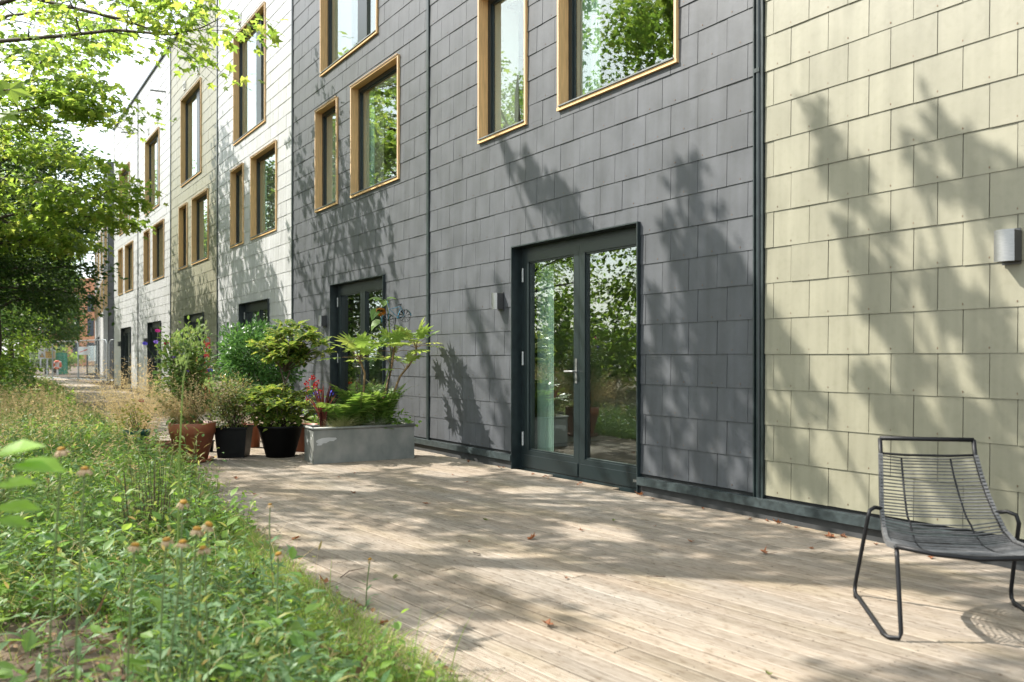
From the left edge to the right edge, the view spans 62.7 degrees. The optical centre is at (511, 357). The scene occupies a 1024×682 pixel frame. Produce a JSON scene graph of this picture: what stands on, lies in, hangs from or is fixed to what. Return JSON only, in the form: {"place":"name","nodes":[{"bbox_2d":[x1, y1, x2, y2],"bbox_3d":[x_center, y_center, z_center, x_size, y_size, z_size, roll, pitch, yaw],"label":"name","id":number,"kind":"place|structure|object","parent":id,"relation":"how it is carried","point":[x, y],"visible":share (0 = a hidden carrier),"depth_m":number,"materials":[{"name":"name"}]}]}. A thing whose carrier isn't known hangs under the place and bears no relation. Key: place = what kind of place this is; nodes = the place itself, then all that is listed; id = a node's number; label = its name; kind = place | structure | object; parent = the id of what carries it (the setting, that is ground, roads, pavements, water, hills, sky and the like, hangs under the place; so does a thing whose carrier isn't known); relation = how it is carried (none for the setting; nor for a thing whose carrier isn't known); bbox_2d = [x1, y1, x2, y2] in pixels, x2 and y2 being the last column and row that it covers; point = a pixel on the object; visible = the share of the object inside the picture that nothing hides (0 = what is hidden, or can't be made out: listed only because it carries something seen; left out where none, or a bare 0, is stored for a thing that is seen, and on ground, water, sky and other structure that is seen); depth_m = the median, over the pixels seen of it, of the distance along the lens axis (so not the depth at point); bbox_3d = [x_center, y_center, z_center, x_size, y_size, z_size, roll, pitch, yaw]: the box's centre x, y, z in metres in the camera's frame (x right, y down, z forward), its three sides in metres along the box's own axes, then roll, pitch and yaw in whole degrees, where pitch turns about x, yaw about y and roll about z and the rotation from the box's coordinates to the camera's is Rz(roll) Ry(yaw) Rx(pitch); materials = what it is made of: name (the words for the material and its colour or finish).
{"place":"outdoors","nodes":[
{"label":"outdoors","id":0,"kind":"place"},
{"bbox_2d":[0,366,168,681],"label":"ground","id":1,"kind":"structure","parent":0,"point":[32,675],"depth_m":3.50,"materials":[{"name":"soil"}]},
{"bbox_2d":[0,352,35,386],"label":"shrub","id":2,"kind":"object","parent":1,"relation":"on","point":[3,364],"visible":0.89,"depth_m":19.11,"materials":[{"name":"green plant"}]},
{"bbox_2d":[1,329,48,381],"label":"shrub","id":3,"kind":"object","parent":1,"relation":"on","point":[20,365],"visible":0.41,"depth_m":25.74,"materials":[{"name":"green plant"}]},
{"bbox_2d":[7,340,68,370],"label":"shrub","id":4,"kind":"object","parent":1,"relation":"on","point":[42,360],"visible":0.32,"depth_m":63.19,"materials":[{"name":"green plant"}]},
{"bbox_2d":[0,161,77,353],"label":"broadleaf tree","id":5,"kind":"object","parent":1,"relation":"on","point":[28,315],"visible":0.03,"depth_m":43.52,"materials":[{"name":"green plant"}]},
{"bbox_2d":[0,139,87,355],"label":"broadleaf tree","id":6,"kind":"object","parent":1,"relation":"on","point":[20,338],"visible":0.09,"depth_m":27.89,"materials":[{"name":"green plant"}]},
{"bbox_2d":[0,205,90,364],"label":"broadleaf tree","id":7,"kind":"object","parent":1,"relation":"on","point":[72,333],"visible":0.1,"depth_m":33.12,"materials":[{"name":"green plant"}]},
{"bbox_2d":[3,270,91,373],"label":"broadleaf tree","id":8,"kind":"object","parent":1,"relation":"on","point":[84,329],"visible":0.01,"depth_m":64.91,"materials":[{"name":"green plant"}]},
{"bbox_2d":[2,207,95,369],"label":"broadleaf tree","id":9,"kind":"object","parent":1,"relation":"on","point":[77,319],"depth_m":54.83,"materials":[{"name":"green plant"}]},
{"bbox_2d":[24,278,94,365],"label":"brick building","id":10,"kind":"structure","parent":1,"relation":"on","point":[92,337],"depth_m":125.02,"materials":[{"name":"red"}]},
{"bbox_2d":[34,338,84,372],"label":"shrub","id":11,"kind":"object","parent":1,"relation":"on","point":[73,360],"visible":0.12,"depth_m":68.67,"materials":[{"name":"green plant"}]},
{"bbox_2d":[58,353,67,373],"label":"green sheet","id":12,"kind":"object","parent":1,"relation":"on","point":[61,359],"visible":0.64,"depth_m":63.18,"materials":[{"name":"green"}]},
{"bbox_2d":[0,96,131,376],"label":"broadleaf tree","id":13,"kind":"object","parent":1,"relation":"on","point":[35,301],"visible":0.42,"depth_m":21.48,"materials":[{"name":"green plant"}]},
{"bbox_2d":[78,339,106,382],"bbox_3d":[-19.762,0.155,39.551,3.541,1.991,0.044,0,0,44],"label":"wire fence","id":14,"kind":"object","parent":1,"relation":"on","point":[94,346],"visible":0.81,"depth_m":39.36,"materials":[{"name":"grey"}]},
{"bbox_2d":[95,232,96,375],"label":"terraced house","id":15,"kind":"structure","parent":1,"relation":"on","point":[95,313],"depth_m":55.90,"materials":[{"name":"black"}]},
{"bbox_2d":[97,206,99,378],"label":"terraced house","id":16,"kind":"structure","parent":1,"relation":"on","point":[98,331],"depth_m":51.54,"materials":[{"name":"black"}]},
{"bbox_2d":[99,188,103,381],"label":"terraced house","id":17,"kind":"structure","parent":1,"relation":"on","point":[101,305],"depth_m":46.98,"materials":[{"name":"white"}]},
{"bbox_2d":[103,161,112,383],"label":"terraced house","id":18,"kind":"structure","parent":1,"relation":"on","point":[107,328],"depth_m":39.54,"materials":[{"name":"black"}]},
{"bbox_2d":[113,94,137,392],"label":"terraced house","id":19,"kind":"structure","parent":1,"relation":"on","point":[125,295],"depth_m":29.90,"materials":[{"name":"white tile cladding"},{"name":"wood"},{"name":"glass"}]},
{"bbox_2d":[118,247,122,294],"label":"window","id":20,"kind":"structure","parent":19,"relation":"in","point":[120,251],"depth_m":31.12,"materials":[{"name":"black"}]},
{"bbox_2d":[119,161,129,235],"bbox_3d":[-13.792,-5.636,30.035,0.185,2.313,2.228,0,0,-33],"label":"window","id":21,"kind":"structure","parent":19,"relation":"in","point":[125,172],"depth_m":30.42,"materials":[{"name":"black"}]},
{"bbox_2d":[125,330,128,389],"bbox_3d":[-13.826,0.087,30.143,0.132,2.147,0.963,0,0,-33],"label":"door","id":22,"kind":"structure","parent":19,"relation":"in","point":[126,331],"depth_m":30.19,"materials":[{"name":"black"}]},
{"bbox_2d":[124,240,133,292],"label":"window","id":23,"kind":"structure","parent":19,"relation":"in","point":[129,267],"depth_m":29.85,"materials":[{"name":"black"}]},
{"bbox_2d":[0,0,289,263],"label":"maple tree","id":24,"kind":"object","parent":1,"relation":"on","point":[73,106],"visible":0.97,"depth_m":17.34,"materials":[{"name":"green plant"}]},
{"bbox_2d":[136,47,169,396],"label":"terraced house","id":25,"kind":"structure","parent":1,"relation":"on","point":[154,254],"depth_m":25.64,"materials":[{"name":"white tile cladding"},{"name":"wood"},{"name":"glass"}]},
{"bbox_2d":[143,228,149,284],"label":"window","id":26,"kind":"structure","parent":25,"relation":"in","point":[146,244],"depth_m":26.80,"materials":[{"name":"black"}]},
{"bbox_2d":[144,126,159,215],"bbox_3d":[-10.800,-5.657,25.815,0.550,2.313,2.228,0,0,-33],"label":"window","id":27,"kind":"structure","parent":25,"relation":"in","point":[152,146],"depth_m":26.59,"materials":[{"name":"black"}]},
{"bbox_2d":[151,324,157,395],"bbox_3d":[-10.972,0.077,25.835,0.095,2.167,0.967,0,0,-33],"label":"door","id":28,"kind":"structure","parent":25,"relation":"in","point":[153,327],"depth_m":26.14,"materials":[{"name":"black"}]},
{"bbox_2d":[152,219,164,280],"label":"window","id":29,"kind":"structure","parent":25,"relation":"in","point":[158,242],"depth_m":25.54,"materials":[{"name":"black"}]},
{"bbox_2d":[170,0,216,405],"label":"terraced house","id":30,"kind":"structure","parent":1,"relation":"on","point":[193,203],"depth_m":21.36,"materials":[{"name":"beige"}]},
{"bbox_2d":[178,202,187,269],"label":"window","id":31,"kind":"structure","parent":30,"relation":"in","point":[182,213],"depth_m":22.50,"materials":[{"name":"black"}]},
{"bbox_2d":[180,77,201,187],"bbox_3d":[-7.975,-5.671,21.515,0.550,2.313,2.228,0,0,-33],"label":"window","id":32,"kind":"structure","parent":30,"relation":"in","point":[190,107],"depth_m":22.30,"materials":[{"name":"black"}]},
{"bbox_2d":[191,188,208,264],"bbox_3d":[-7.437,-3.179,20.696,0.550,1.678,1.648,0,0,-33],"label":"window","id":33,"kind":"structure","parent":30,"relation":"in","point":[199,204],"depth_m":21.25,"materials":[{"name":"black"}]},
{"bbox_2d":[0,359,445,681],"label":"weeds","id":34,"kind":"object","parent":1,"relation":"on","point":[30,639],"visible":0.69,"depth_m":4.70,"materials":[{"name":"green plant"}]},
{"bbox_2d":[0,365,463,681],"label":"dry grass","id":35,"kind":"structure","parent":1,"relation":"on","point":[14,398],"depth_m":10.46,"materials":[{"name":"plant"}]},
{"bbox_2d":[217,0,291,407],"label":"terraced house","id":36,"kind":"structure","parent":1,"relation":"on","point":[254,200],"depth_m":17.02,"materials":[{"name":"white"}]},
{"bbox_2d":[230,163,243,248],"bbox_3d":[-5.629,-3.204,17.945,0.550,1.678,0.968,0,0,-33],"label":"window","id":37,"kind":"structure","parent":36,"relation":"in","point":[236,178],"depth_m":18.20,"materials":[{"name":"black"}]},
{"bbox_2d":[233,1,265,145],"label":"window","id":38,"kind":"structure","parent":36,"relation":"in","point":[249,106],"depth_m":18.00,"materials":[{"name":"black"}]},
{"bbox_2d":[244,305,258,379],"bbox_3d":[-5.298,0.057,17.250,0.193,2.207,0.965,0,0,-31],"label":"door","id":39,"kind":"structure","parent":36,"relation":"in","point":[254,309],"depth_m":17.48,"materials":[{"name":"black"}]},
{"bbox_2d":[250,139,276,239],"bbox_3d":[-4.613,-3.204,16.399,0.550,1.678,1.648,0,0,-33],"label":"window","id":40,"kind":"structure","parent":36,"relation":"in","point":[263,170],"depth_m":16.94,"materials":[{"name":"black"}]},
{"bbox_2d":[0,378,511,681],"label":"grass","id":41,"kind":"structure","parent":1,"relation":"on","point":[340,618],"depth_m":3.81,"materials":[{"name":"plant"}]},
{"bbox_2d":[292,0,427,451],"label":"terraced house","id":42,"kind":"structure","parent":1,"relation":"on","point":[359,154],"depth_m":12.70,"materials":[{"name":"black"}]},
{"bbox_2d":[314,96,337,212],"bbox_3d":[-2.774,-3.229,13.601,0.550,1.678,0.968,0,0,-33],"label":"window","id":43,"kind":"structure","parent":42,"relation":"in","point":[326,124],"depth_m":13.86,"materials":[{"name":"black"}]},
{"bbox_2d":[320,0,377,76],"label":"window","id":44,"kind":"structure","parent":42,"relation":"in","point":[335,15],"depth_m":13.66,"materials":[{"name":"black"}]},
{"bbox_2d":[337,285,362,405],"bbox_3d":[-2.482,0.044,12.882,0.132,2.232,0.963,0,0,-33],"label":"door","id":45,"kind":"structure","parent":42,"relation":"in","point":[359,289],"depth_m":13.20,"materials":[{"name":"black"}]},
{"bbox_2d":[363,282,381,387],"bbox_3d":[-1.945,0.044,12.109,0.082,2.232,0.911,0,0,-33],"label":"door","id":46,"kind":"structure","parent":42,"relation":"in","point":[373,287],"depth_m":12.41,"materials":[{"name":"black"}]},
{"bbox_2d":[349,53,399,197],"bbox_3d":[-1.758,-3.229,12.055,0.550,1.678,1.648,0,0,-33],"label":"window","id":47,"kind":"structure","parent":42,"relation":"in","point":[371,105],"depth_m":12.58,"materials":[{"name":"black"}]},
{"bbox_2d":[37,376,1023,681],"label":"deck","id":48,"kind":"structure","parent":1,"relation":"on","point":[725,600],"depth_m":4.45,"materials":[{"name":"brown"}]},
{"bbox_2d":[30,341,52,379],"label":"wire fence","id":49,"kind":"object","parent":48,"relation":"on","point":[46,360],"visible":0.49,"depth_m":43.92,"materials":[{"name":"grey"}]},
{"bbox_2d":[53,340,77,379],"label":"wire fence","id":50,"kind":"object","parent":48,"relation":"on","point":[56,361],"visible":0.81,"depth_m":42.09,"materials":[{"name":"grey"}]},
{"bbox_2d":[30,354,211,440],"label":"beige grass","id":51,"kind":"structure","parent":48,"relation":"on","point":[119,400],"depth_m":10.86,"materials":[{"name":"plant"}]},
{"bbox_2d":[123,429,150,442],"bbox_3d":[-4.659,1.040,10.436,0.320,0.280,0.320,0,0,39],"label":"green pot","id":52,"kind":"object","parent":48,"relation":"on","point":[143,432],"visible":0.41,"depth_m":10.34,"materials":[{"name":"teal"}]},
{"bbox_2d":[113,399,152,432],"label":"yellow leaved plant","id":53,"kind":"object","parent":52,"relation":"in","point":[133,420],"visible":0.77,"depth_m":10.39,"materials":[{"name":"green plant"}]},
{"bbox_2d":[168,421,215,462],"bbox_3d":[-3.647,0.959,9.584,0.510,0.438,0.510,0,0,40],"label":"terracotta pot","id":54,"kind":"object","parent":48,"relation":"on","point":[208,430],"visible":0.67,"depth_m":9.41,"materials":[{"name":"ceramic"}]},
{"bbox_2d":[82,369,250,423],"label":"beige grass","id":55,"kind":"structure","parent":54,"relation":"in","point":[175,412],"depth_m":9.38,"materials":[{"name":"plant"}]},
{"bbox_2d":[139,315,222,425],"bbox_3d":[-3.701,0.233,9.602,0.841,1.452,0.843,0,0,23],"label":"hibiscus","id":56,"kind":"object","parent":54,"relation":"in","point":[192,365],"visible":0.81,"depth_m":9.50,"materials":[{"name":"green plant"}]},
{"bbox_2d":[215,425,253,457],"bbox_3d":[-3.320,1.000,10.030,0.391,0.360,0.391,0,0,-5],"label":"square pot","id":57,"kind":"object","parent":48,"relation":"on","point":[234,442],"visible":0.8,"depth_m":9.87,"materials":[{"name":"black plastic"}]},
{"bbox_2d":[206,368,258,428],"bbox_3d":[-3.326,0.525,9.998,0.710,0.839,0.750,0,0,-33],"label":"potted shrub","id":58,"kind":"object","parent":57,"relation":"in","point":[232,411],"visible":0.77,"depth_m":9.94,"materials":[{"name":"green plant"}]},
{"bbox_2d":[246,424,259,447],"bbox_3d":[-3.402,1.030,11.058,0.200,0.300,0.200,0,0,40],"label":"clay pot","id":59,"kind":"object","parent":48,"relation":"on","point":[255,441],"visible":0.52,"depth_m":10.99,"materials":[{"name":"ceramic"}]},
{"bbox_2d":[214,380,319,423],"bbox_3d":[-3.301,0.757,11.857,2.088,0.845,0.610,0,0,29],"label":"plant","id":60,"kind":"object","parent":48,"relation":"on","point":[304,421],"visible":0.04,"depth_m":11.97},
{"bbox_2d":[257,423,302,457],"bbox_3d":[-2.767,0.993,10.036,0.540,0.375,0.540,0,0,39],"label":"round pot","id":61,"kind":"object","parent":48,"relation":"on","point":[279,442],"visible":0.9,"depth_m":9.86,"materials":[{"name":"black plastic"}]},
{"bbox_2d":[224,319,335,426],"bbox_3d":[-2.770,0.204,10.049,1.307,1.342,1.158,0,0,-21],"label":"spotted laurel","id":62,"kind":"object","parent":61,"relation":"in","point":[281,351],"visible":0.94,"depth_m":9.92,"materials":[{"name":"green plant"}]},
{"bbox_2d":[258,410,302,431],"bbox_3d":[-2.756,0.766,10.032,0.554,0.395,0.610,0,0,-33],"label":"ivy underplanting","id":63,"kind":"object","parent":61,"relation":"in","point":[274,424],"visible":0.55,"depth_m":9.90,"materials":[{"name":"green plant"}]},
{"bbox_2d":[296,423,316,451],"bbox_3d":[-2.613,1.010,10.602,0.340,0.340,0.340,0,0,39],"label":"clay pot","id":64,"kind":"object","parent":48,"relation":"on","point":[300,447],"visible":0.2,"depth_m":10.48,"materials":[{"name":"ceramic"}]},
{"bbox_2d":[303,421,415,463],"bbox_3d":[-1.766,0.977,9.759,1.224,0.406,0.433,0,0,-28],"label":"trough","id":65,"kind":"object","parent":48,"relation":"on","point":[339,444],"visible":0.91,"depth_m":9.56,"materials":[{"name":"metal"}]},
{"bbox_2d":[299,384,340,426],"bbox_3d":[-2.186,0.561,9.586,0.502,0.599,0.496,0,0,-3],"label":"cordyline","id":66,"kind":"object","parent":65,"relation":"in","point":[322,417],"visible":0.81,"depth_m":9.52,"materials":[{"name":"red plant"}]},
{"bbox_2d":[293,386,380,423],"bbox_3d":[-1.953,0.591,9.738,1.043,0.504,1.182,0,0,-33],"label":"fern","id":67,"kind":"object","parent":65,"relation":"on","point":[336,411],"visible":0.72,"depth_m":9.54,"materials":[{"name":"green plant"}]},
{"bbox_2d":[317,331,388,395],"bbox_3d":[-1.761,0.261,9.796,0.892,1.161,0.790,0,0,25],"label":"fatsia","id":68,"kind":"object","parent":65,"relation":"on","point":[362,343],"visible":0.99,"depth_m":9.71,"materials":[{"name":"green plant"}]},
{"bbox_2d":[314,380,410,425],"bbox_3d":[-1.707,0.538,9.778,0.971,0.608,1.145,0,0,41],"label":"fern","id":69,"kind":"object","parent":65,"relation":"on","point":[351,397],"visible":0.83,"depth_m":9.64,"materials":[{"name":"green plant"}]},
{"bbox_2d":[369,297,399,401],"bbox_3d":[-1.482,0.059,9.934,0.406,1.566,0.234,0,0,-33],"label":"sunflower","id":70,"kind":"object","parent":65,"relation":"on","point":[375,312],"visible":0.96,"depth_m":9.91,"materials":[{"name":"green plant"}]},
{"bbox_2d":[356,379,417,424],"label":"fern","id":71,"kind":"object","parent":65,"relation":"on","point":[388,407],"visible":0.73,"depth_m":9.79,"materials":[{"name":"green plant"}]},
{"bbox_2d":[351,325,428,397],"bbox_3d":[-1.406,0.226,9.895,0.909,1.236,0.871,0,0,-33],"label":"fatsia","id":72,"kind":"object","parent":65,"relation":"on","point":[397,336],"visible":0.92,"depth_m":9.85,"materials":[{"name":"green plant"}]},
{"bbox_2d":[381,301,411,397],"bbox_3d":[-1.358,0.085,9.863,0.351,1.512,0.102,0,0,-1],"label":"bicycle spinner","id":73,"kind":"object","parent":65,"relation":"in","point":[402,312],"visible":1,"depth_m":9.86,"materials":[{"name":"black metal"}]},
{"bbox_2d":[377,408,421,431],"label":"leafy plant","id":74,"kind":"object","parent":65,"relation":"in","point":[406,420],"visible":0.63,"depth_m":9.89,"materials":[{"name":"green plant"}]},
{"bbox_2d":[379,318,444,391],"bbox_3d":[-1.194,0.173,10.005,0.882,1.343,0.855,0,0,-33],"label":"fatsia","id":75,"kind":"object","parent":65,"relation":"on","point":[421,331],"visible":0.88,"depth_m":9.98,"materials":[{"name":"green plant"}]},
{"bbox_2d":[853,436,1023,639],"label":"lounge chair","id":76,"kind":"object","parent":48,"relation":"on","point":[1012,550],"visible":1,"depth_m":3.98,"materials":[{"name":"black"}]},
{"bbox_2d":[425,0,761,518],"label":"terraced house","id":77,"kind":"structure","parent":1,"relation":"on","point":[594,191],"depth_m":8.23,"materials":[{"name":"black"}]},
{"bbox_2d":[492,292,503,310],"bbox_3d":[-0.165,-0.610,9.100,0.105,0.200,0.110,0,0,-33],"label":"wall light","id":78,"kind":"object","parent":77,"relation":"attached to","point":[498,300],"visible":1,"depth_m":9.06,"materials":[{"name":"grey"}]},
{"bbox_2d":[477,0,527,143],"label":"window","id":79,"kind":"structure","parent":77,"relation":"in","point":[497,25],"depth_m":9.53,"materials":[{"name":"black"}]},
{"bbox_2d":[522,244,578,477],"bbox_3d":[0.423,0.032,8.543,0.193,2.257,0.965,0,0,-31],"label":"door","id":80,"kind":"structure","parent":77,"relation":"in","point":[544,458],"depth_m":8.82,"materials":[{"name":"black"}]},
{"bbox_2d":[579,234,635,488],"bbox_3d":[0.922,0.031,7.747,0.082,2.257,0.911,0,0,-33],"label":"door","id":81,"kind":"structure","parent":77,"relation":"in","point":[601,470],"depth_m":8.04,"materials":[{"name":"black"}]},
{"bbox_2d":[556,0,678,111],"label":"window","id":82,"kind":"structure","parent":77,"relation":"in","point":[584,15],"depth_m":8.22,"materials":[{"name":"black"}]},
{"bbox_2d":[759,0,1023,570],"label":"terraced house","id":83,"kind":"structure","parent":1,"relation":"on","point":[892,189],"depth_m":5.32,"materials":[{"name":"beige"}]},
{"bbox_2d":[994,228,1021,264],"bbox_3d":[2.749,-0.620,4.666,0.105,0.200,0.110,0,0,-33],"label":"wall light","id":84,"kind":"object","parent":83,"relation":"attached to","point":[1007,246],"visible":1,"depth_m":4.63,"materials":[{"name":"metal"}]},
{"bbox_3d":[-5.439,-3.768,5.340,7.502,10.306,6.011,0,0,-33],"label":"broadleaf tree","id":85,"kind":"object","parent":1,"relation":"on","visible":0},
{"bbox_2d":[0,78,33,131],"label":"maple branch tip","id":86,"kind":"object","parent":85,"relation":"attached to","point":[14,91],"visible":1,"depth_m":4.08,"materials":[{"name":"green plant"}]},
{"bbox_2d":[0,0,194,354],"label":"sky","id":87,"kind":"structure","parent":0,"point":[131,75],"materials":[{"name":"white"}]},
{"bbox_2d":[0,490,453,681],"bbox_3d":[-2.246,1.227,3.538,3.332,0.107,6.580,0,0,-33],"label":"soil","id":88,"kind":"structure","parent":0,"point":[71,622],"depth_m":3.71,"materials":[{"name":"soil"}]},
{"bbox_2d":[0,439,65,526],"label":"broad leaved plant","id":89,"kind":"object","parent":88,"relation":"on","point":[43,464],"visible":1,"depth_m":1.72,"materials":[{"name":"green plant"}]},
{"bbox_2d":[32,447,70,681],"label":"daisy","id":90,"kind":"object","parent":88,"relation":"on","point":[60,451],"visible":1,"depth_m":2.28,"materials":[{"name":"green plant"}]},
{"bbox_2d":[52,466,92,681],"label":"daisy","id":91,"kind":"object","parent":88,"relation":"on","point":[83,472],"visible":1,"depth_m":2.28,"materials":[{"name":"green plant"}]},
{"bbox_2d":[117,542,141,681],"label":"daisy","id":92,"kind":"object","parent":88,"relation":"on","point":[133,547],"visible":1,"depth_m":2.38,"materials":[{"name":"green plant"}]},
{"bbox_2d":[64,441,234,540],"bbox_3d":[-2.358,0.886,5.552,1.173,0.727,1.221,0,0,-5],"label":"dead stem clump","id":93,"kind":"object","parent":88,"relation":"on","point":[155,508],"visible":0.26,"depth_m":5.56,"materials":[{"name":"plant"}]},
{"bbox_2d":[147,537,173,681],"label":"daisy","id":94,"kind":"object","parent":88,"relation":"on","point":[165,543],"visible":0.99,"depth_m":2.48,"materials":[{"name":"green plant"}]},
{"bbox_2d":[157,539,189,681],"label":"daisy","id":95,"kind":"object","parent":88,"relation":"on","point":[181,544],"visible":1,"depth_m":2.39,"materials":[{"name":"green plant"}]},
{"bbox_2d":[167,499,203,681],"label":"daisy","id":96,"kind":"object","parent":88,"relation":"on","point":[181,507],"visible":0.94,"depth_m":2.88,"materials":[{"name":"green plant"}]},
{"bbox_2d":[173,526,204,681],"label":"daisy","id":97,"kind":"object","parent":88,"relation":"on","point":[196,530],"visible":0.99,"depth_m":2.49,"materials":[{"name":"green plant"}]},
{"bbox_2d":[178,545,210,681],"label":"daisy","id":98,"kind":"object","parent":88,"relation":"on","point":[203,548],"visible":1,"depth_m":2.48,"materials":[{"name":"green plant"}]},
{"bbox_2d":[0,486,392,681],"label":"ground cover","id":99,"kind":"object","parent":88,"relation":"on","point":[285,676],"visible":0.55,"depth_m":3.29,"materials":[{"name":"green plant"}]},
{"bbox_2d":[173,317,222,657],"bbox_3d":[-1.295,0.535,3.439,0.201,1.409,0.213,0,0,-33],"label":"grass stalk","id":100,"kind":"object","parent":88,"relation":"on","point":[186,366],"depth_m":3.41,"materials":[{"name":"plant"}]},
{"bbox_2d":[198,521,227,681],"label":"daisy","id":101,"kind":"object","parent":88,"relation":"on","point":[208,525],"visible":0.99,"depth_m":2.68,"materials":[{"name":"green plant"}]},
{"bbox_2d":[259,503,282,635],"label":"daisy","id":102,"kind":"object","parent":88,"relation":"on","point":[270,506],"visible":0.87,"depth_m":3.58,"materials":[{"name":"green plant"}]},
{"bbox_2d":[255,551,298,681],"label":"daisy","id":103,"kind":"object","parent":88,"relation":"on","point":[279,554],"visible":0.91,"depth_m":2.89,"materials":[{"name":"green plant"}]},
{"bbox_2d":[354,558,378,606],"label":"daisy","id":104,"kind":"object","parent":88,"relation":"on","point":[367,603],"visible":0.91,"depth_m":3.98,"materials":[{"name":"green plant"}]},
{"bbox_3d":[-3.901,1.010,12.800,0.480,0.340,0.480,0,0,39],"label":"clay pot","id":105,"kind":"object","parent":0,"visible":0},
{"bbox_2d":[209,311,306,399],"bbox_3d":[-3.862,0.112,12.752,1.463,1.652,1.466,0,0,-33],"label":"bay bush","id":106,"kind":"object","parent":105,"relation":"in","point":[235,354],"visible":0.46,"depth_m":12.51,"materials":[{"name":"green plant"}]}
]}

